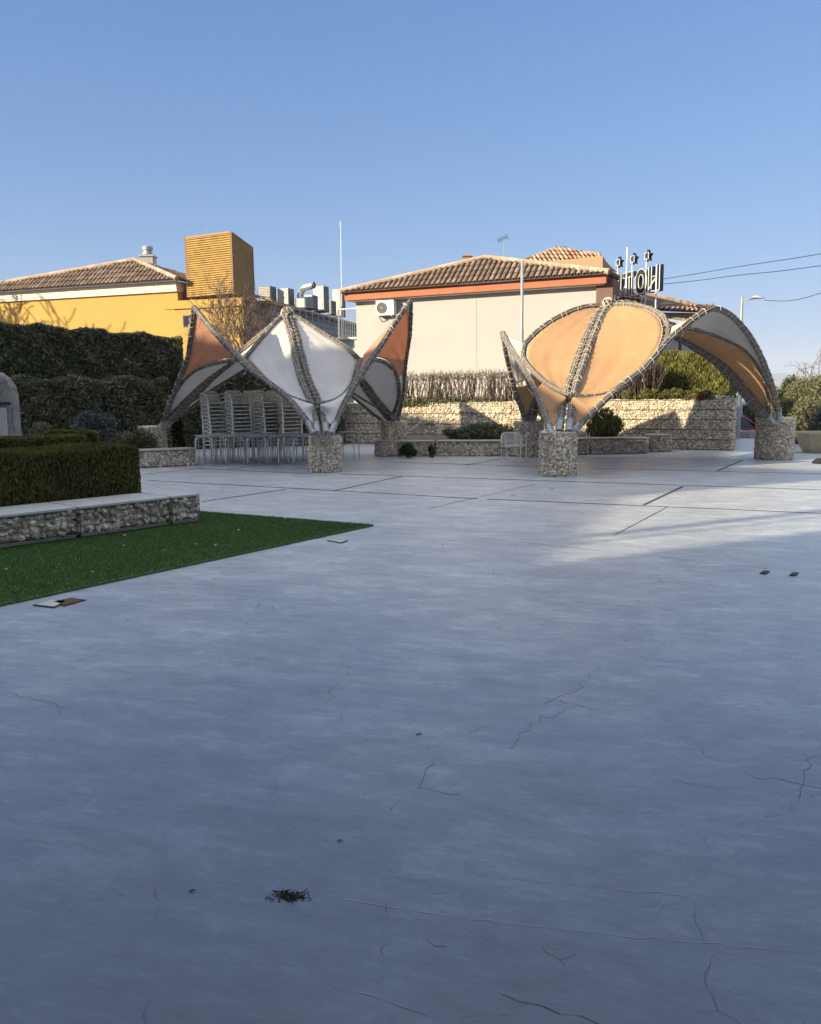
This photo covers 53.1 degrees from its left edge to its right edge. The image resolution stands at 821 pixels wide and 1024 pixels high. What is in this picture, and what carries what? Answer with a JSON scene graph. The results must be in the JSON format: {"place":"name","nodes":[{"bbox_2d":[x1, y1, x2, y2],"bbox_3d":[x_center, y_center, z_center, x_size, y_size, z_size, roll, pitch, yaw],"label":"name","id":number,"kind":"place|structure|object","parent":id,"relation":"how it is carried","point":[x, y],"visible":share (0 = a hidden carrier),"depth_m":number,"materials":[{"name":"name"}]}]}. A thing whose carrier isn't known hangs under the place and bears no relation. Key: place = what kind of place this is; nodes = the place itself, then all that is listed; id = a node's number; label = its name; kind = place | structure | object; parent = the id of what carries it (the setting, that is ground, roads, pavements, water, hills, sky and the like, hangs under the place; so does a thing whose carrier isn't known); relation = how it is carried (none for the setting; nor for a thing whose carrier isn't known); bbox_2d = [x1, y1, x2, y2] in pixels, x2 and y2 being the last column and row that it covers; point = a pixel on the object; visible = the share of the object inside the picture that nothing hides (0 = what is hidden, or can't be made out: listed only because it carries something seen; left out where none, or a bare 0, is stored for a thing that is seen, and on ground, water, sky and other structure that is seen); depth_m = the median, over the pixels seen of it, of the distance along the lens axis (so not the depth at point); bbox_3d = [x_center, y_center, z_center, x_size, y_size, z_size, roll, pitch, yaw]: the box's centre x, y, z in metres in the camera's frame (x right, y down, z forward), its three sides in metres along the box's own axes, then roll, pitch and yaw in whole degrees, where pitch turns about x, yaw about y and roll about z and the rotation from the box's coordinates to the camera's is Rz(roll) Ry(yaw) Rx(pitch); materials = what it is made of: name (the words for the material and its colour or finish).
{"place":"outdoors","nodes":[
{"label":"outdoors","id":0,"kind":"place"},
{"bbox_2d":[0,245,269,359],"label":"yellow house","id":1,"kind":"structure","parent":0,"point":[153,305],"depth_m":38.37,"materials":[{"name":"paint"}]},
{"bbox_2d":[184,227,254,302],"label":"slatted tower","id":2,"kind":"structure","parent":1,"relation":"on","point":[219,254],"depth_m":36.42,"materials":[{"name":"yellow paint"}]},
{"bbox_2d":[0,438,820,1023],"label":"plaza floor","id":3,"kind":"structure","parent":0,"point":[234,740],"depth_m":3.79,"materials":[{"name":"concrete"}]},
{"bbox_2d":[0,372,21,436],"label":"stone pillar","id":4,"kind":"structure","parent":3,"relation":"on","point":[10,422],"depth_m":16.88,"materials":[{"name":"stone"}]},
{"bbox_2d":[21,421,52,436],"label":"shrub","id":5,"kind":"object","parent":3,"relation":"on","point":[39,429],"visible":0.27,"depth_m":21.75,"materials":[{"name":"green plant"}]},
{"bbox_2d":[0,433,86,448],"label":"box hedge","id":6,"kind":"object","parent":3,"relation":"on","point":[24,441],"visible":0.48,"depth_m":15.13,"materials":[{"name":"plant"}]},
{"bbox_2d":[33,599,63,607],"bbox_3d":[-2.938,0.750,6.736,0.230,0.010,0.211,2,8,19],"label":"drain cover","id":7,"kind":"object","parent":3,"relation":"on","point":[51,603],"visible":1,"depth_m":6.71,"materials":[{"name":"stone"}]},
{"bbox_2d":[43,429,99,443],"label":"box hedge","id":8,"kind":"object","parent":3,"relation":"on","point":[92,436],"visible":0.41,"depth_m":18.88,"materials":[{"name":"plant"}]},
{"bbox_2d":[57,598,85,605],"bbox_3d":[-2.820,0.739,6.801,0.219,0.010,0.218,6,10,40],"label":"drain cover","id":9,"kind":"object","parent":3,"relation":"on","point":[68,601],"visible":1,"depth_m":6.78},
{"bbox_2d":[10,373,172,447],"bbox_3d":[-10.891,-3.082,25.949,6.469,2.596,1.256,-5,9,-27],"label":"ivy hedge","id":10,"kind":"object","parent":3,"relation":"on","point":[130,402],"visible":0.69,"depth_m":25.92,"materials":[{"name":"plant"}]},
{"bbox_2d":[0,322,184,447],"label":"ivy hedge","id":11,"kind":"object","parent":3,"relation":"on","point":[38,350],"visible":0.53,"depth_m":27.02,"materials":[{"name":"plant"}]},
{"bbox_2d":[70,408,117,443],"bbox_3d":[-8.602,-2.099,22.354,1.295,1.474,0.977,-1,8,0],"label":"lavender bush","id":12,"kind":"object","parent":3,"relation":"on","point":[102,424],"visible":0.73,"depth_m":22.12,"materials":[{"name":"green plant"}]},
{"bbox_2d":[116,426,158,448],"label":"shrub","id":13,"kind":"object","parent":3,"relation":"on","point":[139,438],"visible":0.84,"depth_m":22.61,"materials":[{"name":"green plant"}]},
{"bbox_2d":[137,447,196,467],"bbox_3d":[-7.086,-1.295,20.272,3.513,0.468,0.705,-5,9,-28],"label":"gabion bench","id":14,"kind":"object","parent":3,"relation":"on","point":[161,457],"visible":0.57,"depth_m":20.48,"materials":[{"name":"stone"}]},
{"bbox_2d":[0,513,373,605],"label":"artificial lawn","id":15,"kind":"structure","parent":3,"relation":"on","point":[131,576],"depth_m":8.55,"materials":[{"name":"plastic"}]},
{"bbox_2d":[0,442,141,506],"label":"box hedge","id":16,"kind":"object","parent":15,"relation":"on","point":[62,471],"visible":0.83,"depth_m":10.52,"materials":[{"name":"plant"}]},
{"bbox_2d":[0,490,199,547],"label":"gabion bench","id":17,"kind":"object","parent":15,"relation":"on","point":[35,522],"visible":1,"depth_m":10.01,"materials":[{"name":"grey stone"}]},
{"bbox_2d":[195,435,222,465],"bbox_3d":[-5.133,-1.568,20.891,0.560,0.740,0.560,1,8,14],"label":"cafe table","id":18,"kind":"object","parent":3,"relation":"on","point":[210,436],"visible":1,"depth_m":20.75,"materials":[{"name":"metal"}]},
{"bbox_2d":[203,432,229,458],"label":"armchair","id":19,"kind":"object","parent":3,"relation":"on","point":[215,444],"visible":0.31,"depth_m":22.71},
{"bbox_2d":[202,428,229,455],"bbox_3d":[-5.406,-1.939,22.731,0.612,0.772,0.589,-7,10,-39],"label":"armchair","id":20,"kind":"object","parent":19,"relation":"on","point":[213,440],"visible":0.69,"depth_m":22.73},
{"bbox_2d":[203,427,229,451],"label":"armchair","id":21,"kind":"object","parent":20,"relation":"on","point":[213,431],"visible":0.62,"depth_m":22.70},
{"bbox_2d":[203,421,229,448],"bbox_3d":[-5.386,-2.141,22.701,0.612,0.772,0.589,-6,10,-39],"label":"armchair","id":22,"kind":"object","parent":21,"relation":"on","point":[214,427],"visible":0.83,"depth_m":22.78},
{"bbox_2d":[202,410,225,422],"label":"armchair","id":23,"kind":"object","parent":22,"relation":"on","point":[214,416],"visible":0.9,"depth_m":22.57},
{"bbox_2d":[202,406,228,433],"bbox_3d":[-5.395,-2.545,22.644,0.612,0.772,0.589,-8,11,-40],"label":"armchair","id":24,"kind":"object","parent":23,"relation":"on","point":[210,417],"visible":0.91,"depth_m":22.60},
{"bbox_2d":[202,402,225,429],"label":"armchair","id":25,"kind":"object","parent":24,"relation":"on","point":[211,414],"visible":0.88,"depth_m":22.55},
{"bbox_2d":[202,398,227,426],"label":"armchair","id":26,"kind":"object","parent":25,"relation":"on","point":[219,410],"visible":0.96,"depth_m":22.54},
{"bbox_2d":[201,394,227,408],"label":"armchair","id":27,"kind":"object","parent":26,"relation":"on","point":[203,398],"visible":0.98,"depth_m":22.69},
{"bbox_2d":[200,391,226,418],"bbox_3d":[-5.441,-2.952,22.613,0.612,0.772,0.588,-7,10,-36],"label":"armchair","id":28,"kind":"object","parent":27,"relation":"on","point":[203,392],"visible":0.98,"depth_m":22.67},
{"bbox_2d":[216,434,240,463],"bbox_3d":[-4.745,-1.639,21.375,0.560,0.740,0.560,-6,10,-35],"label":"cafe table","id":29,"kind":"object","parent":3,"relation":"on","point":[223,447],"visible":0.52,"depth_m":21.42,"materials":[{"name":"metal"}]},
{"bbox_2d":[219,435,244,465],"bbox_3d":[-4.523,-1.558,20.778,0.560,0.740,0.560,-5,9,-29],"label":"cafe table","id":30,"kind":"object","parent":3,"relation":"on","point":[234,436],"visible":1,"depth_m":20.72,"materials":[{"name":"metal"}]},
{"bbox_2d":[227,432,252,459],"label":"armchair","id":31,"kind":"object","parent":3,"relation":"on","point":[241,444],"visible":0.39,"depth_m":22.71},
{"bbox_2d":[226,406,251,429],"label":"armchair","id":32,"kind":"object","parent":31,"relation":"on","point":[238,412],"visible":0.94,"depth_m":22.49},
{"bbox_2d":[226,402,251,418],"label":"armchair","id":33,"kind":"object","parent":32,"relation":"on","point":[240,409],"visible":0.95,"depth_m":22.50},
{"bbox_2d":[225,400,250,426],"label":"armchair","id":34,"kind":"object","parent":33,"relation":"on","point":[236,410],"visible":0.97,"depth_m":22.49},
{"bbox_2d":[225,397,250,417],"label":"armchair","id":35,"kind":"object","parent":34,"relation":"on","point":[242,406],"visible":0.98,"depth_m":22.52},
{"bbox_2d":[224,390,249,417],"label":"armchair","id":36,"kind":"object","parent":35,"relation":"on","point":[237,395],"visible":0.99,"depth_m":22.69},
{"bbox_2d":[240,434,263,463],"bbox_3d":[-4.113,-1.635,21.297,0.560,0.740,0.560,0,8,3],"label":"cafe table","id":37,"kind":"object","parent":3,"relation":"on","point":[244,435],"visible":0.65,"depth_m":21.28,"materials":[{"name":"metal"}]},
{"bbox_2d":[246,435,267,465],"bbox_3d":[-3.866,-1.560,20.740,0.560,0.740,0.560,-1,8,-5],"label":"cafe table","id":38,"kind":"object","parent":3,"relation":"on","point":[254,436],"visible":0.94,"depth_m":20.55,"materials":[{"name":"metal"}]},
{"bbox_2d":[179,359,345,448],"bbox_3d":[-5.104,-3.797,28.755,5.736,3.157,1.244,-4,9,-21],"label":"ivy hedge","id":39,"kind":"object","parent":3,"relation":"on","point":[192,424],"visible":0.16,"depth_m":27.95,"materials":[{"name":"plant"}]},
{"bbox_2d":[254,433,275,461],"bbox_3d":[-3.875,-1.709,21.811,0.560,0.740,0.560,-1,8,0],"label":"cafe table","id":40,"kind":"object","parent":3,"relation":"on","point":[271,446],"visible":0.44,"depth_m":21.85,"materials":[{"name":"metal"}]},
{"bbox_2d":[253,433,280,459],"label":"armchair","id":41,"kind":"object","parent":3,"relation":"on","point":[264,448],"visible":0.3,"depth_m":22.73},
{"bbox_2d":[253,426,280,452],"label":"armchair","id":42,"kind":"object","parent":41,"relation":"on","point":[267,431],"visible":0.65,"depth_m":22.73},
{"bbox_2d":[253,420,280,448],"bbox_3d":[-3.987,-2.155,22.696,0.589,0.772,0.612,6,10,39],"label":"armchair","id":43,"kind":"object","parent":42,"relation":"on","point":[264,430],"visible":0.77,"depth_m":22.62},
{"bbox_2d":[254,417,280,444],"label":"armchair","id":44,"kind":"object","parent":43,"relation":"on","point":[268,428],"visible":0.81,"depth_m":22.63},
{"bbox_2d":[253,415,280,439],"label":"armchair","id":45,"kind":"object","parent":44,"relation":"on","point":[267,422],"visible":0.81,"depth_m":22.59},
{"bbox_2d":[253,409,280,433],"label":"armchair","id":46,"kind":"object","parent":45,"relation":"on","point":[263,418],"visible":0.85,"depth_m":22.55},
{"bbox_2d":[253,407,280,432],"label":"armchair","id":47,"kind":"object","parent":46,"relation":"on","point":[264,415],"visible":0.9,"depth_m":22.49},
{"bbox_2d":[253,402,280,428],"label":"armchair","id":48,"kind":"object","parent":47,"relation":"on","point":[268,414],"visible":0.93,"depth_m":22.62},
{"bbox_2d":[252,398,279,425],"bbox_3d":[-4.001,-2.761,22.611,0.589,0.772,0.612,6,11,41],"label":"armchair","id":49,"kind":"object","parent":48,"relation":"on","point":[263,408],"visible":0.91,"depth_m":22.61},
{"bbox_2d":[252,394,278,420],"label":"armchair","id":50,"kind":"object","parent":49,"relation":"on","point":[263,405],"visible":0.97,"depth_m":22.58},
{"bbox_2d":[251,390,278,417],"bbox_3d":[-4.026,-2.966,22.605,0.589,0.772,0.612,6,11,40],"label":"armchair","id":51,"kind":"object","parent":50,"relation":"on","point":[262,399],"visible":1,"depth_m":22.65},
{"bbox_2d":[261,434,287,463],"bbox_3d":[-3.522,-1.628,21.201,0.560,0.740,0.560,-7,10,-38],"label":"cafe table","id":52,"kind":"object","parent":3,"relation":"on","point":[277,447],"visible":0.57,"depth_m":21.19,"materials":[{"name":"metal"}]},
{"bbox_2d":[138,299,413,472],"bbox_3d":[-3.332,-3.476,22.511,8.111,4.118,6.564,5,10,34],"label":"shade canopy","id":53,"kind":"object","parent":3,"relation":"on","point":[278,351],"visible":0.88,"depth_m":20.48,"materials":[{"name":"fabric"}]},
{"bbox_2d":[267,435,294,465],"bbox_3d":[-3.265,-1.559,20.689,0.560,0.740,0.560,-8,11,-43],"label":"cafe table","id":54,"kind":"object","parent":3,"relation":"on","point":[278,436],"visible":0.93,"depth_m":20.64,"materials":[{"name":"metal"}]},
{"bbox_2d":[265,889,311,902],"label":"dirt clump","id":55,"kind":"object","parent":3,"relation":"on","point":[286,894],"visible":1,"depth_m":2.74,"materials":[{"name":"soil"}]},
{"bbox_2d":[338,431,359,458],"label":"cafe table","id":56,"kind":"object","parent":3,"relation":"on","point":[343,432],"visible":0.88,"depth_m":22.57,"materials":[{"name":"metal"}]},
{"bbox_2d":[374,440,400,456],"bbox_3d":[-0.648,-1.812,23.557,0.792,0.491,0.798,-1,8,0],"label":"gabion drum","id":57,"kind":"object","parent":3,"relation":"on","point":[387,448],"visible":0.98,"depth_m":23.25,"materials":[{"name":"stone"}]},
{"bbox_2d":[398,442,417,457],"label":"shrub","id":58,"kind":"object","parent":3,"relation":"on","point":[407,450],"visible":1,"depth_m":22.52,"materials":[{"name":"green plant"}]},
{"bbox_2d":[16,602,820,1023],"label":"floor cracks","id":59,"kind":"object","parent":3,"relation":"on","point":[514,744],"visible":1,"depth_m":3.57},
{"bbox_2d":[345,401,511,443],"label":"gabion wall","id":60,"kind":"structure","parent":3,"relation":"on","point":[432,420],"depth_m":28.59,"materials":[{"name":"stone"}]},
{"bbox_2d":[400,440,513,456],"bbox_3d":[1.687,-1.792,23.216,4.054,0.470,0.742,1,8,8],"label":"gabion bench","id":61,"kind":"object","parent":3,"relation":"on","point":[468,447],"visible":0.56,"depth_m":23.07,"materials":[{"name":"stone"}]},
{"bbox_2d":[408,435,513,454],"bbox_3d":[1.391,-2.153,25.948,5.185,0.360,4.487,1,8,9],"label":"planting bed","id":62,"kind":"object","parent":3,"relation":"on","point":[422,437],"depth_m":25.79,"materials":[{"name":"stone"}]},
{"bbox_2d":[441,428,459,438],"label":"ground cover","id":63,"kind":"object","parent":62,"relation":"on","point":[451,433],"visible":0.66,"depth_m":25.51,"materials":[{"name":"green plant"}]},
{"bbox_2d":[454,422,513,439],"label":"ground cover","id":64,"kind":"object","parent":62,"relation":"on","point":[480,431],"visible":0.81,"depth_m":25.12,"materials":[{"name":"plant"}]},
{"bbox_2d":[148,457,817,573],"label":"paving joints","id":65,"kind":"object","parent":3,"relation":"on","point":[528,485],"visible":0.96,"depth_m":14.80,"materials":[{"name":"concrete"}]},
{"bbox_2d":[501,432,526,462],"bbox_3d":[2.609,-1.654,20.820,0.612,0.772,0.589,3,9,22],"label":"armchair","id":66,"kind":"object","parent":3,"relation":"on","point":[505,437],"visible":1,"depth_m":20.60,"materials":[{"name":"metal"}]},
{"bbox_2d":[329,809,815,1014],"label":"scored lines","id":67,"kind":"object","parent":3,"relation":"on","point":[553,927],"visible":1,"depth_m":2.60,"materials":[{"name":"concrete"}]},
{"bbox_2d":[577,436,648,454],"bbox_3d":[5.236,-1.880,23.480,3.120,0.492,0.649,-1,8,-5],"label":"gabion bench","id":68,"kind":"object","parent":3,"relation":"on","point":[610,445],"visible":0.69,"depth_m":23.28,"materials":[{"name":"stone"}]},
{"bbox_2d":[511,398,737,449],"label":"gabion wall","id":69,"kind":"structure","parent":3,"relation":"on","point":[703,424],"depth_m":24.86,"materials":[{"name":"stone"}]},
{"bbox_2d":[621,387,715,401],"bbox_3d":[7.886,-3.524,25.203,2.877,0.622,0.740,4,9,29],"label":"ground cover","id":70,"kind":"object","parent":69,"relation":"on","point":[674,393],"visible":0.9,"depth_m":25.06,"materials":[{"name":"green plant"}]},
{"bbox_2d":[500,297,795,476],"bbox_3d":[5.968,-3.185,19.975,7.660,4.035,6.911,-1,8,0],"label":"shade canopy","id":71,"kind":"object","parent":3,"relation":"on","point":[580,361],"visible":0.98,"depth_m":18.63,"materials":[{"name":"fabric"}]},
{"bbox_2d":[644,434,672,451],"bbox_3d":[7.320,-2.028,24.254,0.841,0.536,0.829,-1,8,0],"label":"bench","id":72,"kind":"object","parent":3,"relation":"on","point":[660,442],"visible":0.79,"depth_m":23.92,"materials":[{"name":"stone"}]},
{"bbox_2d":[740,430,754,437],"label":"stone wall","id":73,"kind":"structure","parent":3,"relation":"on","point":[748,434],"depth_m":31.03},
{"bbox_2d":[735,295,763,438],"bbox_3d":[12.357,-5.266,30.076,0.321,5.164,1.144,-4,9,-24],"label":"street lamp","id":74,"kind":"object","parent":3,"relation":"on","point":[738,413],"visible":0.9,"depth_m":30.53,"materials":[{"name":"metal"}]},
{"bbox_2d":[779,395,820,442],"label":"shrub","id":75,"kind":"object","parent":3,"relation":"on","point":[805,411],"visible":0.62,"depth_m":26.92,"materials":[{"name":"green plant"}]},
{"bbox_2d":[782,373,820,405],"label":"shrub","id":76,"kind":"object","parent":3,"relation":"on","point":[812,389],"visible":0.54,"depth_m":30.02,"materials":[{"name":"green plant"}]},
{"bbox_2d":[788,348,820,387],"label":"bare tree","id":77,"kind":"object","parent":3,"relation":"on","point":[803,371],"visible":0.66,"depth_m":30.52,"materials":[{"name":"brown plant"}]},
{"bbox_2d":[795,431,820,452],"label":"bowl planter","id":78,"kind":"object","parent":3,"relation":"on","point":[809,441],"visible":0.84,"depth_m":22.82,"materials":[{"name":"beige concrete"}]},
{"bbox_2d":[807,408,820,430],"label":"shrub","id":79,"kind":"object","parent":78,"relation":"in","point":[814,423],"visible":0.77,"depth_m":25.08,"materials":[{"name":"green plant"}]},
{"bbox_2d":[0,0,820,378],"label":"sky","id":80,"kind":"structure","parent":0,"point":[687,133],"materials":[{"name":"blue"}]},
{"bbox_2d":[337,254,620,402],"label":"white house","id":81,"kind":"structure","parent":0,"point":[457,326],"depth_m":34.11,"materials":[{"name":"paint"}]},
{"bbox_2d":[376,300,397,321],"bbox_3d":[-0.980,-8.662,35.448,1.001,0.925,0.396,3,9,25],"label":"air conditioner","id":82,"kind":"object","parent":81,"relation":"attached to","point":[386,307],"visible":0.94,"depth_m":35.30,"materials":[{"name":"white metal"}]},
{"bbox_2d":[772,373,810,392],"bbox_3d":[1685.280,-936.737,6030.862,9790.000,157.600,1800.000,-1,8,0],"label":"mountains","id":83,"kind":"structure","parent":0,"point":[778,378],"depth_m":5871.89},
{"label":"road","id":84,"kind":"structure","parent":0,"visible":0},
{"bbox_2d":[740,416,754,430],"bbox_3d":[12.752,-3.318,34.804,4.131,1.467,1.807,-4,9,-25],"label":"parked car","id":85,"kind":"object","parent":84,"relation":"on","point":[747,424],"visible":0.05,"depth_m":34.54,"materials":[{"name":"red paint"}]},
{"bbox_2d":[743,403,757,422],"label":"cypress bush","id":86,"kind":"object","parent":84,"relation":"on","point":[752,416],"visible":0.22,"depth_m":38.62,"materials":[{"name":"green plant"}]},
{"bbox_2d":[775,374,799,406],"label":"shrub","id":87,"kind":"object","parent":84,"relation":"on","point":[787,381],"visible":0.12,"depth_m":32.46,"materials":[{"name":"green plant"}]},
{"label":"terrace ground","id":88,"kind":"structure","parent":0,"visible":0},
{"bbox_2d":[400,367,519,406],"bbox_3d":[1.332,-4.310,28.530,5.506,1.383,1.052,2,9,21],"label":"bare hedge","id":89,"kind":"object","parent":88,"relation":"on","point":[438,395],"visible":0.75,"depth_m":28.27,"materials":[{"name":"plant"}]},
{"bbox_2d":[520,260,523,385],"bbox_3d":[3.505,-5.617,25.877,0.124,4.483,0.120,-1,8,0],"label":"grey pole","id":90,"kind":"object","parent":88,"relation":"on","point":[522,305],"visible":0.66,"depth_m":25.72,"materials":[{"name":"metal"}]},
{"bbox_2d":[522,246,616,271],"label":"house","id":91,"kind":"structure","parent":88,"relation":"on","point":[574,256],"depth_m":39.86,"materials":[{"name":"tile"}]},
{"bbox_2d":[612,357,672,399],"bbox_3d":[7.016,-4.147,26.177,2.489,1.483,1.579,-1,8,0],"label":"bare hedge","id":92,"kind":"object","parent":88,"relation":"on","point":[652,379],"visible":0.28,"depth_m":25.75,"materials":[{"name":"plant"}]},
{"bbox_2d":[619,289,713,351],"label":"hotel wing","id":93,"kind":"structure","parent":88,"relation":"on","point":[667,303],"depth_m":35.11,"materials":[{"name":"paint"}]},
{"bbox_2d":[616,247,663,307],"bbox_3d":[9.029,-9.533,33.934,0.477,2.775,4.177,-3,8,-18],"label":"roof sign","id":94,"kind":"object","parent":93,"relation":"on","point":[650,276],"visible":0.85,"depth_m":33.13,"materials":[{"name":"metal"}]},
{"bbox_2d":[656,349,736,398],"bbox_3d":[9.257,-4.396,26.708,2.481,1.880,1.410,5,9,33],"label":"cypress hedge","id":95,"kind":"object","parent":88,"relation":"on","point":[688,370],"visible":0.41,"depth_m":26.23,"materials":[{"name":"plant"}]},
{"label":"ground","id":96,"kind":"structure","parent":0,"visible":0},
{"bbox_2d":[255,300,356,337],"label":"grey building","id":97,"kind":"structure","parent":96,"relation":"on","point":[327,324],"depth_m":49.03,"materials":[{"name":"metal"}]},
{"bbox_2d":[259,286,275,300],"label":"rooftop machine","id":98,"kind":"object","parent":97,"relation":"on","point":[265,291],"visible":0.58,"depth_m":46.37,"materials":[{"name":"metal"}]},
{"bbox_2d":[278,288,293,305],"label":"rooftop machine","id":99,"kind":"object","parent":97,"relation":"on","point":[285,295],"visible":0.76,"depth_m":46.67,"materials":[{"name":"metal"}]},
{"bbox_2d":[295,282,315,307],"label":"exhaust duct","id":100,"kind":"object","parent":97,"relation":"on","point":[300,300],"visible":0.98,"depth_m":46.80,"materials":[{"name":"metal"}]},
{"bbox_2d":[303,295,318,310],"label":"rooftop machine","id":101,"kind":"object","parent":97,"relation":"on","point":[311,302],"visible":0.88,"depth_m":47.80,"materials":[{"name":"metal"}]},
{"bbox_2d":[313,286,329,312],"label":"rooftop machine","id":102,"kind":"object","parent":97,"relation":"on","point":[321,293],"visible":0.86,"depth_m":49.22,"materials":[{"name":"metal"}]},
{"bbox_2d":[326,301,336,315],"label":"rooftop machine","id":103,"kind":"object","parent":97,"relation":"on","point":[332,307],"visible":0.77,"depth_m":51.04,"materials":[{"name":"metal"}]},
{"bbox_2d":[332,289,345,317],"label":"rooftop machine","id":104,"kind":"object","parent":97,"relation":"on","point":[336,295],"visible":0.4,"depth_m":52.08,"materials":[{"name":"metal"}]},
{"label":"planting bed","id":105,"kind":"structure","parent":0,"visible":0},
{"bbox_2d":[586,407,624,436],"bbox_3d":[5.753,-2.629,24.405,1.138,1.072,0.816,-3,8,-15],"label":"shrub","id":106,"kind":"object","parent":105,"relation":"on","point":[607,424],"visible":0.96,"depth_m":24.24,"materials":[{"name":"green plant"}]},
{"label":"bank","id":107,"kind":"structure","parent":0,"visible":0},
{"bbox_2d":[184,270,282,388],"bbox_3d":[-6.007,-5.648,28.667,3.510,5.037,3.800,-4,9,-22],"label":"bare tree","id":108,"kind":"object","parent":107,"relation":"on","point":[242,308],"visible":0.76,"depth_m":27.89,"materials":[{"name":"brown plant"}]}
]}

